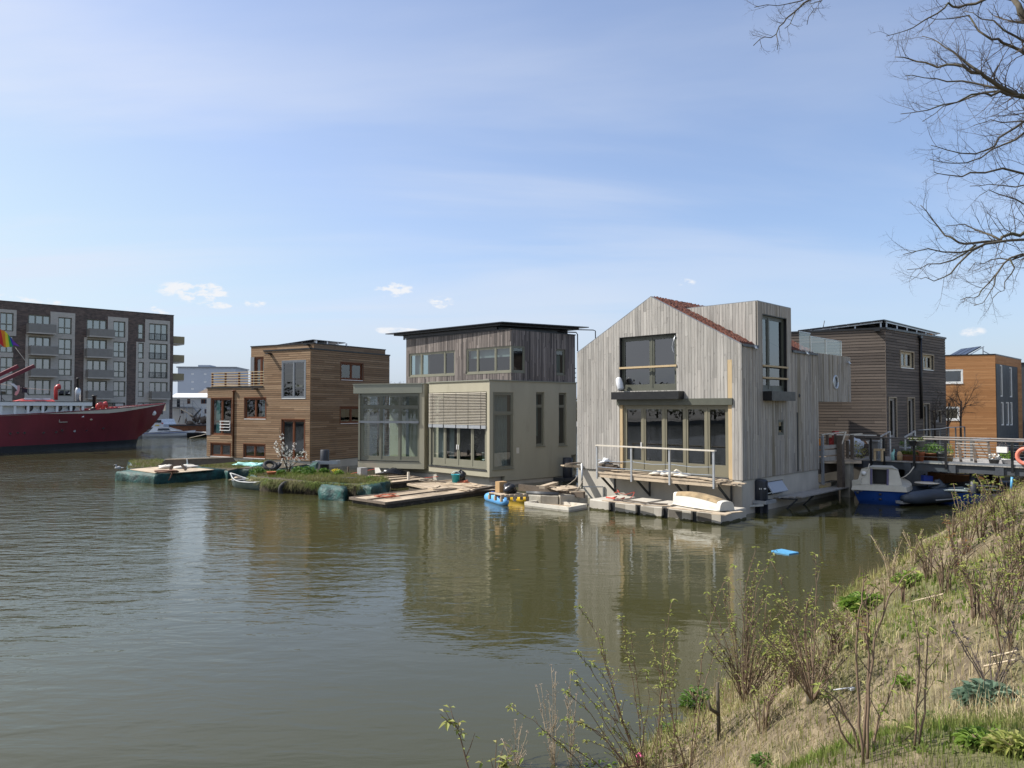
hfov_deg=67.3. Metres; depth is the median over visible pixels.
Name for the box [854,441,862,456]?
dry plant
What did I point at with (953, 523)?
shrub
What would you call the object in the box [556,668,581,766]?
dry stalks
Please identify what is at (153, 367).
balcony door
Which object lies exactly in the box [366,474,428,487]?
timber raft
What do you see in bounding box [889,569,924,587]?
leafy plant
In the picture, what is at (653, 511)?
concrete float
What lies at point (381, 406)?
bay window
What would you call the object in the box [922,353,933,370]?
window
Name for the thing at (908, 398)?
glazed door
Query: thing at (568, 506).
tray raft
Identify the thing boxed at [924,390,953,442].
bare tree
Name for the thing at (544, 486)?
plank
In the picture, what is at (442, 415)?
folding door
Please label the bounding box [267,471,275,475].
flower pot
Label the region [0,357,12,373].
window
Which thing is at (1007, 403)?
slit window
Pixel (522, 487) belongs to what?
beam
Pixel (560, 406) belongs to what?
narrow window
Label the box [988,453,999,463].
flower pot
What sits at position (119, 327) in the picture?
window
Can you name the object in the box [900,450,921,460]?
long planter
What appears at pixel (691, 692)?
leafy plant
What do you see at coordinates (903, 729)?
lawn grass
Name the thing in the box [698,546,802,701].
shrub
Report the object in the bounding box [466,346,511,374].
upper window
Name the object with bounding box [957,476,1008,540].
shrub
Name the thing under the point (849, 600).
leafy plant
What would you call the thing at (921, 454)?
flower pot
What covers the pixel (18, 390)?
laundry
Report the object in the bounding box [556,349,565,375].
upper window
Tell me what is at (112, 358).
apartment building
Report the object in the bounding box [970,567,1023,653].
shrub
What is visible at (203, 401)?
window
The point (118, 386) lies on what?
window
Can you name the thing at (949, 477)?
barge hull
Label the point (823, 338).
glass screen
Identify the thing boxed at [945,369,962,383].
window
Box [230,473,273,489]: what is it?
rowing boat
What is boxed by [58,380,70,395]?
window
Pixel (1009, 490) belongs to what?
tall grass
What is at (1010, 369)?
slit window
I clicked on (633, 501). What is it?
plank
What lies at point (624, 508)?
concrete float
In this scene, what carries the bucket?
on the timber raft at (421, 485)
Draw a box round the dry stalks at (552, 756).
[535,665,581,764]
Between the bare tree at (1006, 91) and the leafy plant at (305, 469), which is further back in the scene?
the leafy plant at (305, 469)
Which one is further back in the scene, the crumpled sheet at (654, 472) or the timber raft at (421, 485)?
the timber raft at (421, 485)
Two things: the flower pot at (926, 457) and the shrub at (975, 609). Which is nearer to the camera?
the shrub at (975, 609)
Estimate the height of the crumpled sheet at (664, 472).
0.256 m
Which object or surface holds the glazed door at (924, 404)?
in the floating house at (896, 368)
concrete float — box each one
[528,495,540,503]
[541,495,558,504]
[559,493,587,505]
[589,495,635,511]
[610,498,661,514]
[637,500,677,517]
[664,506,701,521]
[693,507,745,524]
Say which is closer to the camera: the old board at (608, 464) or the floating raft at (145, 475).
the old board at (608, 464)
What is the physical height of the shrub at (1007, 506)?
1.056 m
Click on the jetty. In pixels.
(987, 469)
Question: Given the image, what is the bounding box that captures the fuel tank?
[832,431,838,443]
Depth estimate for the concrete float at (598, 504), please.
30.14 m
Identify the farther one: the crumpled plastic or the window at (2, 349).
the window at (2, 349)
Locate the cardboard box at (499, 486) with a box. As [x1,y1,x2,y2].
[495,481,506,492]
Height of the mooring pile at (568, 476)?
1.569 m
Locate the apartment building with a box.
[0,300,184,428]
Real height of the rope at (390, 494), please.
0.148 m
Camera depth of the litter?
6.41 m
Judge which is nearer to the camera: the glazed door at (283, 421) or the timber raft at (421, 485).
the timber raft at (421, 485)
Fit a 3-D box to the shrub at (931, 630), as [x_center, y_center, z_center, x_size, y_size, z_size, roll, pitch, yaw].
[2.118,1.594,4.042,0.227,0.880,0.265,1,-2,-30]
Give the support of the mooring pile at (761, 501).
in the water
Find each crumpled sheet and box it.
[648,470,662,474]
[660,469,667,475]
[666,469,681,476]
[673,472,692,476]
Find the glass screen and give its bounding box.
[799,331,841,355]
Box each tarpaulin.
[158,464,199,468]
[375,468,408,474]
[931,479,946,488]
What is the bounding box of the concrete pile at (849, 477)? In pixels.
[841,463,853,497]
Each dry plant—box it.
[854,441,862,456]
[857,445,867,458]
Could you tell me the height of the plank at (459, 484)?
0.045 m
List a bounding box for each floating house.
[206,339,389,468]
[353,322,595,485]
[577,296,850,514]
[791,319,947,485]
[945,346,1023,460]
[1021,362,1023,453]
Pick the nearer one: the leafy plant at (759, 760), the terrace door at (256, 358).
the leafy plant at (759, 760)
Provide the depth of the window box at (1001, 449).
30.69 m
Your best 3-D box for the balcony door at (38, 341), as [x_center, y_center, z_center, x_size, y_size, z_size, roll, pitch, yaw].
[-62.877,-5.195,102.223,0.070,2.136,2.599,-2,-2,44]
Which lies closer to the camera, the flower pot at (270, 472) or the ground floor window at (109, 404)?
the flower pot at (270, 472)
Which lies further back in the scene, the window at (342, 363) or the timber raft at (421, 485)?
the window at (342, 363)
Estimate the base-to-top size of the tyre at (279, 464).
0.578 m
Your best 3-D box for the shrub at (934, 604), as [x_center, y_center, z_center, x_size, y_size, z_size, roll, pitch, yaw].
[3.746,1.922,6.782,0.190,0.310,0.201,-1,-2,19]
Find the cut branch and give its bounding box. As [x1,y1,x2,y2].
[707,682,720,740]
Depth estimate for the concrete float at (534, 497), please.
31.64 m
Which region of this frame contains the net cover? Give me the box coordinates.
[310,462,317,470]
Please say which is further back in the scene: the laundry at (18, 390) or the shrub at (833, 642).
the laundry at (18, 390)
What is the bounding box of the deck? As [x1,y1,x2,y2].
[818,431,876,489]
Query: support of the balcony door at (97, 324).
in the apartment building
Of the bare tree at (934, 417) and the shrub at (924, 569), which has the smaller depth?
the shrub at (924, 569)
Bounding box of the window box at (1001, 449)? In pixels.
[996,442,1007,452]
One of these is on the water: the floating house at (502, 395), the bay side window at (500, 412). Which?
the floating house at (502, 395)
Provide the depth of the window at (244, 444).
52.51 m
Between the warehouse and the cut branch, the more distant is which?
the warehouse
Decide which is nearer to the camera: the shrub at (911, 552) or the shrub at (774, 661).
the shrub at (774, 661)
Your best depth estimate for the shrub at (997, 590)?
6.07 m
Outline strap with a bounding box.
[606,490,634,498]
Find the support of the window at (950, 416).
in the floating house at (999, 412)
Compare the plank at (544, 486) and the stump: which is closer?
the stump
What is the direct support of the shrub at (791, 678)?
on the bank
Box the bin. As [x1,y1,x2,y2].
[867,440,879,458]
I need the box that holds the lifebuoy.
[1015,447,1023,465]
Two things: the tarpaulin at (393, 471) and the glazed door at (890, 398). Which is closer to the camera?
the glazed door at (890, 398)
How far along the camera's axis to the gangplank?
46.16 m
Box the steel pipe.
[526,491,558,495]
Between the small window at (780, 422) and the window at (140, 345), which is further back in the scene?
the window at (140, 345)
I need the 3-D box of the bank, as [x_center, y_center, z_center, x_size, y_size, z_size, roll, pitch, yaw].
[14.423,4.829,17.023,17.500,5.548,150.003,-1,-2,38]
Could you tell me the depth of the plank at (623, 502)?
28.70 m
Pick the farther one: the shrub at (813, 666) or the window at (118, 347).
the window at (118, 347)
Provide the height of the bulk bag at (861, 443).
0.709 m
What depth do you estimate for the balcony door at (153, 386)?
113.15 m
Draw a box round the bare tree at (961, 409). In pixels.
[928,373,984,444]
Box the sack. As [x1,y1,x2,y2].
[616,377,623,390]
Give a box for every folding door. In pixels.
[428,392,486,470]
[623,405,728,479]
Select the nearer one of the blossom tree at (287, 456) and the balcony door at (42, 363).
the blossom tree at (287, 456)
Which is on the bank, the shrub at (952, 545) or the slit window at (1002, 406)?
the shrub at (952, 545)
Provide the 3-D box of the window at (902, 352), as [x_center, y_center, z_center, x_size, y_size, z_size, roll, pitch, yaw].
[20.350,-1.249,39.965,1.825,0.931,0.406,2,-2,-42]
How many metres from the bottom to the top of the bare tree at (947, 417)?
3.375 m
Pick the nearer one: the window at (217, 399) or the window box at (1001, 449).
the window box at (1001, 449)
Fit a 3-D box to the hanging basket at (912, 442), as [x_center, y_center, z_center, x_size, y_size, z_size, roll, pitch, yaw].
[17.382,2.477,33.334,0.386,0.408,0.358,-1,-2,26]
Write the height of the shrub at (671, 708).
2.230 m
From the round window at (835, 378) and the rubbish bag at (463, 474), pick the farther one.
the rubbish bag at (463, 474)
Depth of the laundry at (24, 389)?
71.32 m
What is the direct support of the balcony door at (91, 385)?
in the apartment building
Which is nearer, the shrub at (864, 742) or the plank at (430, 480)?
the shrub at (864, 742)
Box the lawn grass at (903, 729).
[772,701,1023,767]
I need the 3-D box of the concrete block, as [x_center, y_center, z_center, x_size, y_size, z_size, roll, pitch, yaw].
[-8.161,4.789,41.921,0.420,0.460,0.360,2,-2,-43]
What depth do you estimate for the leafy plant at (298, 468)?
40.54 m
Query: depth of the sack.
32.59 m
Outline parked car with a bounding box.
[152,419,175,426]
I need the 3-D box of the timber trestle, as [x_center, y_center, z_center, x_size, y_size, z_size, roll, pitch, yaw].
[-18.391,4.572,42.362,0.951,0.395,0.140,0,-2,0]
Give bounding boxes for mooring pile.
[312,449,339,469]
[553,457,577,481]
[750,479,775,512]
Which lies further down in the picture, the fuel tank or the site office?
the fuel tank
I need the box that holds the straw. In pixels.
[623,488,1023,767]
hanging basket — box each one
[908,437,917,445]
[916,437,925,445]
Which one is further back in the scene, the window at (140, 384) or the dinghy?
the window at (140, 384)
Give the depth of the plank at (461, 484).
37.06 m
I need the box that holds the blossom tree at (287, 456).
[274,431,307,471]
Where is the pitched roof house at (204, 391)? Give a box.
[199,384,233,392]
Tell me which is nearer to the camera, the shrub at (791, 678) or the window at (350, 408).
the shrub at (791, 678)
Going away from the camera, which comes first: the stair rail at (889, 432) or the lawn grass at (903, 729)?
the lawn grass at (903, 729)
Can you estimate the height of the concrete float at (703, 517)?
0.700 m
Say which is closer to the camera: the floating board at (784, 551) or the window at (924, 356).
the floating board at (784, 551)
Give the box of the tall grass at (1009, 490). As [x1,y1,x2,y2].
[829,476,1023,602]
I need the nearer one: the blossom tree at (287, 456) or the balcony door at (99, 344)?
the blossom tree at (287, 456)
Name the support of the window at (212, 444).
in the floating house at (303, 396)
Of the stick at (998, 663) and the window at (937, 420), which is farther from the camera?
the window at (937, 420)
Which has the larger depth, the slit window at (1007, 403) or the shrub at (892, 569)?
the slit window at (1007, 403)
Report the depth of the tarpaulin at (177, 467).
43.92 m
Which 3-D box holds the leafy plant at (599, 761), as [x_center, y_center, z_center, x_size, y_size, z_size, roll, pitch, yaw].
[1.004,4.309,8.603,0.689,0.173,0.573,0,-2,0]
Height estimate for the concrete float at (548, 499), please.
0.670 m
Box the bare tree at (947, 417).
[937,386,971,445]
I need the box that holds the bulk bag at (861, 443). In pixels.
[848,437,863,450]
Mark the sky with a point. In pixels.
(247, 173)
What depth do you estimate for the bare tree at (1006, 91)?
8.73 m
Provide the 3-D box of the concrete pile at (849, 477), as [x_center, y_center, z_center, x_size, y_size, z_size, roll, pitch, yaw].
[15.051,4.512,34.528,0.420,1.900,0.420,2,-2,-43]
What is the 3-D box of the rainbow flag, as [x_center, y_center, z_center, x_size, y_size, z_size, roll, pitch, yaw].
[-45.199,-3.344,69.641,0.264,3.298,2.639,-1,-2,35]
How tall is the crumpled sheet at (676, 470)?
0.306 m
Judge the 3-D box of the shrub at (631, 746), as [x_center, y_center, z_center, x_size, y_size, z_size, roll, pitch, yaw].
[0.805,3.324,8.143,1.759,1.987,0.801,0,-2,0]
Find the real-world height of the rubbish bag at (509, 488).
0.387 m
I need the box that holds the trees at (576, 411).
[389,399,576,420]
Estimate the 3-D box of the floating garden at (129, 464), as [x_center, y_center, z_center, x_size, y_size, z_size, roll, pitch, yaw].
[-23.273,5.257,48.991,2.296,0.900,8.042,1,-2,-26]
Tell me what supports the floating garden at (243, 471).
on the water
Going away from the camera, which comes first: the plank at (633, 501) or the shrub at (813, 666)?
the shrub at (813, 666)
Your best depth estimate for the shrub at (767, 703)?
6.95 m
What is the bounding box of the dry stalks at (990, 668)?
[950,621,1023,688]
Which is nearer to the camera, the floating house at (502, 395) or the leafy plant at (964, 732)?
the leafy plant at (964, 732)
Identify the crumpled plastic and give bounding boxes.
[598,458,610,463]
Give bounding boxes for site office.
[172,393,206,423]
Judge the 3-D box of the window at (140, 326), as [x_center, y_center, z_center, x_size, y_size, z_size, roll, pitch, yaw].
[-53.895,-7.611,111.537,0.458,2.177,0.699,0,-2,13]
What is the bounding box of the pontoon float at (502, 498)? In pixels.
[484,491,528,504]
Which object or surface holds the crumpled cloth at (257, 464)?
on the floating garden at (243, 471)
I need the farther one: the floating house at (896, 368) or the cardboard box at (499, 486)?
the floating house at (896, 368)
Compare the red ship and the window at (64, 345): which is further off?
the window at (64, 345)
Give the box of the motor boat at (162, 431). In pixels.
[142,427,195,436]
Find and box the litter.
[833,686,854,690]
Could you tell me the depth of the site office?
126.29 m
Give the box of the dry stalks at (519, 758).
[500,719,530,765]
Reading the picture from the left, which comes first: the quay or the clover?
the quay
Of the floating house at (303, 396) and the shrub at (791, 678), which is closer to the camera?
the shrub at (791, 678)
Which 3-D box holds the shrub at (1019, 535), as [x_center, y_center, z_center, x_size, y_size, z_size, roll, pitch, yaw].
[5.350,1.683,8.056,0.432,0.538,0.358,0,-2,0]
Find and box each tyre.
[263,460,277,470]
[270,462,281,469]
[278,481,293,493]
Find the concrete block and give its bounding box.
[357,467,366,475]
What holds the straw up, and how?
on the bank
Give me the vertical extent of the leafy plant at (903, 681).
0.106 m
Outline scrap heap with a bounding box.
[178,414,205,424]
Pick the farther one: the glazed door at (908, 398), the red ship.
the red ship
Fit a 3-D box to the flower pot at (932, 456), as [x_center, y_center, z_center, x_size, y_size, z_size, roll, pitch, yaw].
[18.412,2.945,33.510,0.607,0.851,0.664,0,-2,0]
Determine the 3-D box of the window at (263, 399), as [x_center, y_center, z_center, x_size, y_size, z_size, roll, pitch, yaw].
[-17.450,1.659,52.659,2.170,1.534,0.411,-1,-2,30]
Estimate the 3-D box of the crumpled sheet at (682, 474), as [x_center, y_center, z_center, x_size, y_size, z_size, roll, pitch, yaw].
[6.619,3.520,29.859,0.696,0.176,0.451,-1,-2,31]
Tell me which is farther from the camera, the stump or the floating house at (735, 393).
the floating house at (735, 393)
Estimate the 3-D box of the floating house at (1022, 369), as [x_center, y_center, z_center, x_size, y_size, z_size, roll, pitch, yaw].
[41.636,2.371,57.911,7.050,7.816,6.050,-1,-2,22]
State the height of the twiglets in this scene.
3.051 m
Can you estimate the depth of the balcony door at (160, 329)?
113.37 m
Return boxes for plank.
[440,483,481,486]
[446,482,476,485]
[447,486,471,488]
[469,487,494,491]
[472,485,494,489]
[539,482,557,488]
[602,500,644,504]
[615,498,649,503]
[643,505,669,506]
[667,507,731,514]
[686,476,707,477]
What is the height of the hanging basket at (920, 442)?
0.401 m
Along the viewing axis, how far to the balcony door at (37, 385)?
102.10 m
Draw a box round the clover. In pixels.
[625,500,1023,767]
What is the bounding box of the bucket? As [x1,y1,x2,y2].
[451,471,459,482]
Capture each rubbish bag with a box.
[454,470,466,480]
[503,483,516,492]
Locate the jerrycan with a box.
[921,474,932,481]
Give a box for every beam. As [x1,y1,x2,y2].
[518,484,584,497]
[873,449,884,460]
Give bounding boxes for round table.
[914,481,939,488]
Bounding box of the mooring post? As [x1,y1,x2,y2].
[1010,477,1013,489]
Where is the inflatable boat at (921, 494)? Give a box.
[896,481,1016,503]
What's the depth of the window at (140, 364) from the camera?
111.45 m
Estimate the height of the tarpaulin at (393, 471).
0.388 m
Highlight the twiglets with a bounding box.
[618,479,1023,767]
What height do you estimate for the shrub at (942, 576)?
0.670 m
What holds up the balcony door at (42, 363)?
in the apartment building
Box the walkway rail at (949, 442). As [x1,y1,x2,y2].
[864,426,1023,473]
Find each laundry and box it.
[15,385,19,394]
[22,387,28,394]
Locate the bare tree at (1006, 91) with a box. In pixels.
[744,0,1023,322]
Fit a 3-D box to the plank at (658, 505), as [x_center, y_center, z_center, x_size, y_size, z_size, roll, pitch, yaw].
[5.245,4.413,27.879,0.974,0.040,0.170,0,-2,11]
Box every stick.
[983,659,1015,666]
[991,650,1017,656]
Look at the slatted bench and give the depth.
32.29 m
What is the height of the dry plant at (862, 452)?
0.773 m
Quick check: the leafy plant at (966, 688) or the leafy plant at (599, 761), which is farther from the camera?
the leafy plant at (599, 761)
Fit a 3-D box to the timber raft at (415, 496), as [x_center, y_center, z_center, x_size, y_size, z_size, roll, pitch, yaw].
[-3.857,4.995,34.142,2.610,0.410,7.112,-1,-2,38]
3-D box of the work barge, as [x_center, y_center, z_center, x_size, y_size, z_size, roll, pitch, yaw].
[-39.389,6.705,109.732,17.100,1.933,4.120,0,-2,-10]
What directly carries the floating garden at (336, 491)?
on the water
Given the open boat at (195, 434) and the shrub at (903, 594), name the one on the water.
the open boat at (195, 434)
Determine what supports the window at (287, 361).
in the floating house at (303, 396)
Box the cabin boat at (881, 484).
[851,465,912,505]
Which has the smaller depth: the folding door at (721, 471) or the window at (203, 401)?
the folding door at (721, 471)
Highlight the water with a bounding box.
[0,433,1016,767]
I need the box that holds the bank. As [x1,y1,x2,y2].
[620,476,1023,767]
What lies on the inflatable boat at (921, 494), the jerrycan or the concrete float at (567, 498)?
the jerrycan
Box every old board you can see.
[598,465,619,467]
[599,464,617,465]
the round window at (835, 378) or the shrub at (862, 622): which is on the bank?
the shrub at (862, 622)
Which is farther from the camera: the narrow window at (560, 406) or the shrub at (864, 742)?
the narrow window at (560, 406)
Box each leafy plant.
[248,466,264,474]
[291,466,303,473]
[300,465,316,474]
[318,468,329,473]
[334,470,343,475]
[584,758,618,767]
[657,720,687,734]
[677,685,713,709]
[749,751,773,767]
[836,587,882,615]
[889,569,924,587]
[890,673,915,687]
[908,710,939,724]
[949,678,1022,709]
[950,725,1001,753]
[979,729,1023,758]
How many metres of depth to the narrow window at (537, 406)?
41.71 m
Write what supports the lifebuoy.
hanging from the jetty
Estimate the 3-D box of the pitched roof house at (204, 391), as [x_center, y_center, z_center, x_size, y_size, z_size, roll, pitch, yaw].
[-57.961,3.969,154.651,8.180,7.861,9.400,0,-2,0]
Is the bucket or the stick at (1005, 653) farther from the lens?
the bucket
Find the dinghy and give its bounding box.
[672,491,734,511]
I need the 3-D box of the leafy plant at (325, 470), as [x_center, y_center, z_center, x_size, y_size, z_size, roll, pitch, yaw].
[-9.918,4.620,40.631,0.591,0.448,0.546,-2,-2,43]
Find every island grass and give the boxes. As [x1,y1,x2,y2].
[248,468,388,482]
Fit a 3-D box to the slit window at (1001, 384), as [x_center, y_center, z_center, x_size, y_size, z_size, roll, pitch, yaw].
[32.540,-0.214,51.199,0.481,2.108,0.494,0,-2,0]
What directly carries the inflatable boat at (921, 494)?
on the water
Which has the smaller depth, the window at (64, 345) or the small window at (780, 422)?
the small window at (780, 422)
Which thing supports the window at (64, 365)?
in the apartment building
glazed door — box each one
[281,419,304,459]
[888,397,897,436]
[907,397,915,437]
[923,403,929,435]
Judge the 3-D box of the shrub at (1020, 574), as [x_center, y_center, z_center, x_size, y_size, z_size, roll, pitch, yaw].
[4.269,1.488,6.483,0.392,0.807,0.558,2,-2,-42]
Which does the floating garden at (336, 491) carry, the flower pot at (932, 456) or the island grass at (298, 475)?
the island grass at (298, 475)
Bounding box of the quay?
[139,419,576,436]
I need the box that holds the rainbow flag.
[0,329,28,365]
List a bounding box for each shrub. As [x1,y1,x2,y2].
[439,704,522,767]
[505,605,666,767]
[644,564,736,767]
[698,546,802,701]
[728,552,865,700]
[735,667,792,735]
[756,640,791,688]
[764,634,789,651]
[773,639,817,687]
[811,567,920,764]
[816,611,854,655]
[833,606,857,633]
[847,616,873,649]
[871,536,902,584]
[891,572,911,603]
[891,605,944,749]
[902,529,924,565]
[908,531,939,579]
[920,537,971,595]
[923,587,948,613]
[941,508,964,536]
[943,519,984,579]
[950,483,1001,555]
[954,555,1000,620]
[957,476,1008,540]
[959,553,1023,626]
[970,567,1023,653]
[972,476,1023,536]
[973,473,1023,534]
[975,512,1023,602]
[994,517,1023,563]
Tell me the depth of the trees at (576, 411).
175.12 m
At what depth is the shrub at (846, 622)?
8.78 m
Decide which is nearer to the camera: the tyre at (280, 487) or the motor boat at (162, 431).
the tyre at (280, 487)
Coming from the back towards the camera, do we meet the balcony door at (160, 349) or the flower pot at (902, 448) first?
the balcony door at (160, 349)
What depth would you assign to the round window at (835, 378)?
35.55 m
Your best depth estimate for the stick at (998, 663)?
5.33 m
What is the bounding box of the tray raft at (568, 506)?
[524,500,586,511]
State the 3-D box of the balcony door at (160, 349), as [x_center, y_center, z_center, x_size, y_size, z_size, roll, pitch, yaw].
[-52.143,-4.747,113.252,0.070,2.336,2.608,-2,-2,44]
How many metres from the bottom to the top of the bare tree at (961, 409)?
3.809 m
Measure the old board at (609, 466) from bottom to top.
0.050 m
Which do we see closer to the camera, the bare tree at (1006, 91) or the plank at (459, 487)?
the bare tree at (1006, 91)
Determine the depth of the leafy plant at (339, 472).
39.58 m
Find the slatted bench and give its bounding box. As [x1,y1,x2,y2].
[955,441,991,462]
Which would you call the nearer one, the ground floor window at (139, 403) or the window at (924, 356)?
the window at (924, 356)
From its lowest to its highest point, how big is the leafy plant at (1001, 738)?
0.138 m
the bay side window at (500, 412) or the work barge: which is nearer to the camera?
the bay side window at (500, 412)
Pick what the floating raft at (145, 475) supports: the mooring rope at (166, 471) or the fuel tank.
the mooring rope at (166, 471)
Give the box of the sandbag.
[557,485,580,489]
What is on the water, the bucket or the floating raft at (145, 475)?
the floating raft at (145, 475)
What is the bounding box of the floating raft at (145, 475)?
[115,467,226,483]
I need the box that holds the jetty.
[853,436,1023,493]
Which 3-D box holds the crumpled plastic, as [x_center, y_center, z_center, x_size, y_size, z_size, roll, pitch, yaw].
[4.062,3.352,33.201,0.667,0.332,0.312,1,-2,-23]
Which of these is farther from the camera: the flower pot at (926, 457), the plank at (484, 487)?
the plank at (484, 487)
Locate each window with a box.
[0,312,12,330]
[0,336,12,352]
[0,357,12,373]
[0,380,12,394]
[58,317,70,333]
[58,339,70,354]
[58,359,70,375]
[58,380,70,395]
[85,402,124,407]
[113,321,124,337]
[113,342,124,357]
[113,361,124,377]
[113,381,124,396]
[138,324,142,338]
[138,343,142,358]
[138,362,142,377]
[138,382,142,396]
[138,402,162,413]
[201,399,206,403]
[210,397,231,435]
[210,442,230,456]
[243,443,265,458]
[244,397,265,419]
[281,360,305,398]
[339,406,357,424]
[340,362,363,381]
[358,393,419,461]
[409,350,454,377]
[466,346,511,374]
[493,392,513,469]
[512,346,524,372]
[536,392,542,446]
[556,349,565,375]
[559,393,567,445]
[619,333,676,390]
[762,314,788,391]
[778,420,783,434]
[833,375,838,389]
[899,350,914,368]
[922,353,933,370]
[933,410,941,422]
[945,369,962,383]
[946,407,959,420]
[1000,365,1002,396]
[1001,402,1003,424]
[1006,402,1008,424]
[1009,367,1011,396]
[1010,402,1012,424]
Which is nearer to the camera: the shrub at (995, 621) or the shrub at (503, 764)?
the shrub at (503, 764)
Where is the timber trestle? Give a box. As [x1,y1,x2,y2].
[169,463,186,470]
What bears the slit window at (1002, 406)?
in the floating house at (999, 412)
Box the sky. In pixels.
[0,0,1023,404]
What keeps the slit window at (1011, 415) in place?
in the floating house at (999, 412)
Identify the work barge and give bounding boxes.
[169,424,205,432]
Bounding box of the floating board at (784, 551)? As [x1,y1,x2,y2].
[771,549,798,554]
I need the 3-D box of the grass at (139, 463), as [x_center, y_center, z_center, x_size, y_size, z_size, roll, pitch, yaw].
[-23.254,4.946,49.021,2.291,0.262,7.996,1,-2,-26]
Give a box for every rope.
[154,469,178,480]
[375,493,399,497]
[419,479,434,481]
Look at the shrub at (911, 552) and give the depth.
14.47 m
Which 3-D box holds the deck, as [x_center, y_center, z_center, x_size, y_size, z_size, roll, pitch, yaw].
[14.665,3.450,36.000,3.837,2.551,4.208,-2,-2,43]
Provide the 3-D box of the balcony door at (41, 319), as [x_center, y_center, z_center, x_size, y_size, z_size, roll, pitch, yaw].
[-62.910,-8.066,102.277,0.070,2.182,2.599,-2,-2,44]
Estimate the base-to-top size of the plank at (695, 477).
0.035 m
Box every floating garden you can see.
[126,460,158,469]
[200,461,308,478]
[246,473,391,500]
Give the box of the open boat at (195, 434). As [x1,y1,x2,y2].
[187,431,206,436]
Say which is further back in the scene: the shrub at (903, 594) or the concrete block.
the concrete block
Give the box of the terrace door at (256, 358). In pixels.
[255,357,263,385]
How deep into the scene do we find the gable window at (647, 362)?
32.00 m
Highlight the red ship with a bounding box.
[0,364,165,452]
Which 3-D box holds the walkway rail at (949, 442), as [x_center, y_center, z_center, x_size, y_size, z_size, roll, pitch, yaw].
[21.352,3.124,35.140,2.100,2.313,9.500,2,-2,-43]
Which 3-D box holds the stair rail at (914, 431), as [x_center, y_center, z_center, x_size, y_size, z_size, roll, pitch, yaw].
[18.302,2.800,35.335,0.072,1.272,2.591,-1,-2,37]
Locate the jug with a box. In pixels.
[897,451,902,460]
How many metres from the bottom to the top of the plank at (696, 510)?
0.040 m
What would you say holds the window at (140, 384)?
in the apartment building
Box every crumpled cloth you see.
[232,462,253,465]
[251,462,262,466]
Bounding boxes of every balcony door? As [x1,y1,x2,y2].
[28,314,49,323]
[28,336,49,345]
[28,358,49,368]
[28,379,49,394]
[86,319,105,334]
[87,339,105,348]
[87,360,105,369]
[87,381,105,390]
[149,323,166,340]
[149,343,166,359]
[149,362,166,377]
[149,382,166,390]
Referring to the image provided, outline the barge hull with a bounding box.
[928,472,998,484]
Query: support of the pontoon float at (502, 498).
on the water
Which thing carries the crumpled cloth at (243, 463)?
on the floating garden at (243, 471)
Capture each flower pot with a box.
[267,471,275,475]
[899,441,910,450]
[918,452,924,460]
[921,444,933,460]
[926,442,941,460]
[936,446,947,460]
[943,448,953,461]
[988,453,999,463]
[1000,451,1010,463]
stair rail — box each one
[880,431,890,459]
[904,430,915,450]
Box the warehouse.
[176,365,248,392]
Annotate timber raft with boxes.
[349,487,494,507]
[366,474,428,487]
[407,479,486,489]
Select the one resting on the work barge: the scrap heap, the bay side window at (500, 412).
the scrap heap
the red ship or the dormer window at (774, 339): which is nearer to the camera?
the dormer window at (774, 339)
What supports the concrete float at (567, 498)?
on the water
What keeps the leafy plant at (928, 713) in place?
on the bank
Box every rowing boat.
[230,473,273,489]
[942,483,1006,504]
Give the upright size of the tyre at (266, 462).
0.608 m
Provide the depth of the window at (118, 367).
109.38 m
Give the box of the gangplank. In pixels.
[158,457,235,466]
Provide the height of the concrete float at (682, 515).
0.700 m
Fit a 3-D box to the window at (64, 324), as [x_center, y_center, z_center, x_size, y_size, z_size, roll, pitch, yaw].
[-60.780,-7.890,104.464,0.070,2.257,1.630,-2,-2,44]
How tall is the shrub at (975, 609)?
0.587 m
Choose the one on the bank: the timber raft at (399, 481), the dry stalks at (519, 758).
the dry stalks at (519, 758)
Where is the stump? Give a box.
[806,689,816,704]
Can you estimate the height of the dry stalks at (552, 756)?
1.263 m

